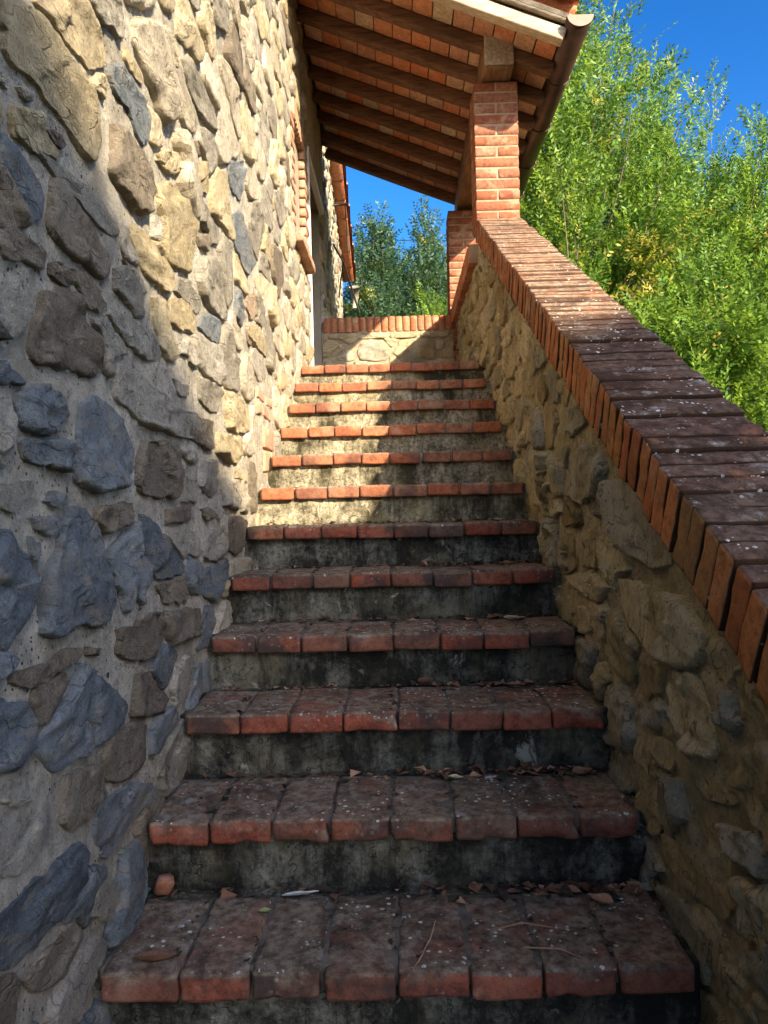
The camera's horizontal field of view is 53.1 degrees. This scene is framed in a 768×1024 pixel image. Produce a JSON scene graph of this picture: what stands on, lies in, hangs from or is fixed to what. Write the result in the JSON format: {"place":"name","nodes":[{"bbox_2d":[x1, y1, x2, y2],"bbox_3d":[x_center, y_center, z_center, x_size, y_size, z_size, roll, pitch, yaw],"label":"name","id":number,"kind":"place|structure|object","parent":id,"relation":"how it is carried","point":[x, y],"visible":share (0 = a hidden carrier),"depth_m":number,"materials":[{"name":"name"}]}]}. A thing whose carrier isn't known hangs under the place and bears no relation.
{"place":"outdoors","nodes":[
{"label":"outdoors","id":0,"kind":"place"},
{"bbox_2d":[342,0,767,302],"label":"sky","id":1,"kind":"structure","parent":0,"point":[735,32],"materials":[{"name":"blue"}]},
{"bbox_3d":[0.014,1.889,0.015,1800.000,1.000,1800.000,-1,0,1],"label":"ground","id":2,"kind":"structure","parent":0,"visible":0},
{"bbox_2d":[0,0,359,1023],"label":"house wall","id":3,"kind":"structure","parent":2,"relation":"on","point":[172,192],"depth_m":1.72,"materials":[{"name":"stone"}]},
{"bbox_2d":[287,96,315,274],"bbox_3d":[-0.591,-2.187,5.185,0.173,0.982,1.001,-1,0,1],"label":"window frame","id":4,"kind":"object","parent":3,"relation":"in","point":[302,246],"depth_m":5.24,"materials":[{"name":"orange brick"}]},
{"bbox_2d":[333,203,359,312],"bbox_3d":[-0.461,-2.889,8.716,0.193,1.101,0.795,-1,0,11],"label":"wall bracket","id":5,"kind":"object","parent":3,"relation":"attached to","point":[334,246],"depth_m":8.63,"materials":[{"name":"black metal"}]},
{"bbox_2d":[296,0,593,210],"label":"porch roof","id":6,"kind":"structure","parent":3,"relation":"attached to","point":[393,81],"depth_m":5.46,"materials":[{"name":"brown wood"}]},
{"bbox_2d":[342,200,425,318],"bbox_3d":[-0.104,-2.574,17.007,2.824,8.683,2.948,-1,0,1],"label":"dark tree","id":7,"kind":"object","parent":2,"relation":"on","point":[382,291],"visible":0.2,"depth_m":16.60,"materials":[{"name":"green plant"}]},
{"bbox_2d":[321,315,453,366],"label":"landing parapet","id":8,"kind":"structure","parent":2,"relation":"on","point":[389,340],"depth_m":6.94,"materials":[{"name":"stone"}]},
{"bbox_2d":[93,361,708,1023],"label":"staircase","id":9,"kind":"structure","parent":2,"relation":"on","point":[363,443],"depth_m":2.04,"materials":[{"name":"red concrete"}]},
{"bbox_2d":[133,951,176,960],"bbox_3d":[-0.451,0.877,1.516,0.085,0.017,0.020,-1,0,-5],"label":"dry leaf","id":10,"kind":"object","parent":9,"relation":"on","point":[153,955],"visible":1,"depth_m":1.51,"materials":[{"name":"brown plant"}]},
{"bbox_2d":[154,873,174,895],"bbox_3d":[-0.509,0.865,1.782,0.043,0.046,0.031,17,5,-21],"label":"brick shard","id":11,"kind":"object","parent":9,"relation":"on","point":[164,884],"visible":1,"depth_m":1.77,"materials":[{"name":"orange brick"}]},
{"bbox_2d":[259,907,270,911],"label":"dry leaf","id":12,"kind":"object","parent":9,"relation":"on","point":[264,909],"visible":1,"depth_m":1.70,"materials":[{"name":"green plant"}]},
{"bbox_2d":[282,890,318,895],"bbox_3d":[-0.191,0.874,1.763,0.085,0.008,0.009,-1,0,-11],"label":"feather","id":13,"kind":"object","parent":9,"relation":"on","point":[294,893],"visible":1,"depth_m":1.76,"materials":[{"name":"white"}]},
{"bbox_2d":[175,423,614,961],"bbox_3d":[0.029,0.293,2.733,0.905,1.477,3.083,-1,0,1],"label":"joint moss","id":14,"kind":"object","parent":9,"relation":"on","point":[214,809],"visible":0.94,"depth_m":1.93,"materials":[{"name":"plant"}]},
{"bbox_2d":[154,521,640,961],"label":"soil crumbs","id":15,"kind":"object","parent":9,"relation":"on","point":[258,887],"visible":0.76,"depth_m":2.04,"materials":[{"name":"brown soil"}]},
{"bbox_2d":[167,481,644,909],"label":"leaf litter","id":16,"kind":"object","parent":9,"relation":"on","point":[565,888],"visible":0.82,"depth_m":2.06,"materials":[{"name":"plant"}]},
{"bbox_2d":[404,920,435,980],"bbox_3d":[0.079,0.870,1.534,0.013,0.009,0.212,-1,0,20],"label":"twig","id":17,"kind":"object","parent":9,"relation":"on","point":[413,967],"visible":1,"depth_m":1.50,"materials":[{"name":"brown wood"}]},
{"bbox_2d":[417,678,431,683],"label":"dry leaf","id":18,"kind":"object","parent":9,"relation":"on","point":[423,680],"visible":1,"depth_m":2.41,"materials":[{"name":"brown plant"}]},
{"bbox_2d":[448,774,462,777],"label":"dry leaf","id":19,"kind":"object","parent":9,"relation":"on","point":[456,776],"visible":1,"depth_m":2.04,"materials":[{"name":"beige plant"}]},
{"bbox_2d":[504,615,517,618],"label":"dry leaf","id":20,"kind":"object","parent":9,"relation":"on","point":[509,616],"visible":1,"depth_m":2.62,"materials":[{"name":"beige plant"}]},
{"bbox_2d":[507,682,521,685],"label":"dry leaf","id":21,"kind":"object","parent":9,"relation":"on","point":[512,683],"visible":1,"depth_m":2.36,"materials":[{"name":"brown plant"}]},
{"bbox_2d":[520,761,530,768],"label":"dry leaf","id":22,"kind":"object","parent":9,"relation":"on","point":[525,765],"visible":1,"depth_m":2.09,"materials":[{"name":"brown plant"}]},
{"bbox_2d":[499,922,552,928],"bbox_3d":[0.296,0.865,1.609,0.111,0.006,0.018,-1,0,1],"label":"twig","id":23,"kind":"object","parent":9,"relation":"on","point":[525,923],"visible":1,"depth_m":1.61,"materials":[{"name":"brown wood"}]},
{"bbox_2d":[524,946,581,958],"bbox_3d":[0.335,0.865,1.518,0.113,0.005,0.019,-1,0,22],"label":"twig","id":24,"kind":"object","parent":9,"relation":"on","point":[553,948],"visible":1,"depth_m":1.52,"materials":[{"name":"brown wood"}]},
{"bbox_2d":[572,766,591,774],"bbox_3d":[0.525,0.686,2.036,0.060,0.020,0.030,-1,0,-16],"label":"dry leaf","id":25,"kind":"object","parent":9,"relation":"on","point":[579,770],"visible":1,"depth_m":2.03,"materials":[{"name":"brown plant"}]},
{"bbox_2d":[587,893,612,903],"bbox_3d":[0.480,0.855,1.699,0.041,0.015,0.052,-1,0,-12],"label":"dry leaf","id":26,"kind":"object","parent":9,"relation":"on","point":[603,898],"visible":1,"depth_m":1.70,"materials":[{"name":"brown plant"}]},
{"bbox_2d":[400,194,447,316],"bbox_3d":[1.122,-2.777,17.482,2.861,9.022,2.969,-1,0,1],"label":"dark tree","id":27,"kind":"object","parent":2,"relation":"on","point":[430,267],"visible":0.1,"depth_m":16.92,"materials":[{"name":"green plant"}]},
{"bbox_2d":[410,281,447,316],"bbox_3d":[0.820,-1.042,13.004,1.314,5.628,1.132,-1,1,36],"label":"shrub","id":28,"kind":"object","parent":2,"relation":"on","point":[433,310],"visible":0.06,"depth_m":12.77,"materials":[{"name":"green plant"}]},
{"bbox_2d":[445,92,698,308],"bbox_3d":[3.253,-2.435,12.358,5.251,8.332,4.284,-1,0,1],"label":"locust tree","id":29,"kind":"object","parent":2,"relation":"on","point":[620,169],"depth_m":11.98,"materials":[{"name":"green plant"}]},
{"bbox_2d":[426,0,746,339],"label":"locust tree","id":30,"kind":"object","parent":2,"relation":"on","point":[564,207],"visible":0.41,"depth_m":7.52,"materials":[{"name":"green plant"}]},
{"bbox_2d":[451,217,767,1023],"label":"stair parapet","id":31,"kind":"structure","parent":2,"relation":"on","point":[641,461],"depth_m":1.75,"materials":[{"name":"stone"}]},
{"bbox_2d":[446,210,477,360],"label":"brick pillar","id":32,"kind":"structure","parent":31,"relation":"on","point":[460,238],"depth_m":6.94,"materials":[{"name":"red brick"}]},
{"bbox_2d":[470,82,519,236],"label":"brick pillar","id":33,"kind":"structure","parent":31,"relation":"on","point":[495,181],"depth_m":4.94,"materials":[{"name":"red brick"}]},
{"bbox_2d":[581,65,767,368],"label":"locust tree","id":34,"kind":"object","parent":2,"relation":"on","point":[748,228],"visible":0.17,"depth_m":7.94,"materials":[{"name":"green plant"}]},
{"bbox_2d":[610,229,767,432],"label":"locust tree","id":35,"kind":"object","parent":2,"relation":"on","point":[730,356],"visible":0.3,"depth_m":6.53,"materials":[{"name":"green plant"}]}
]}

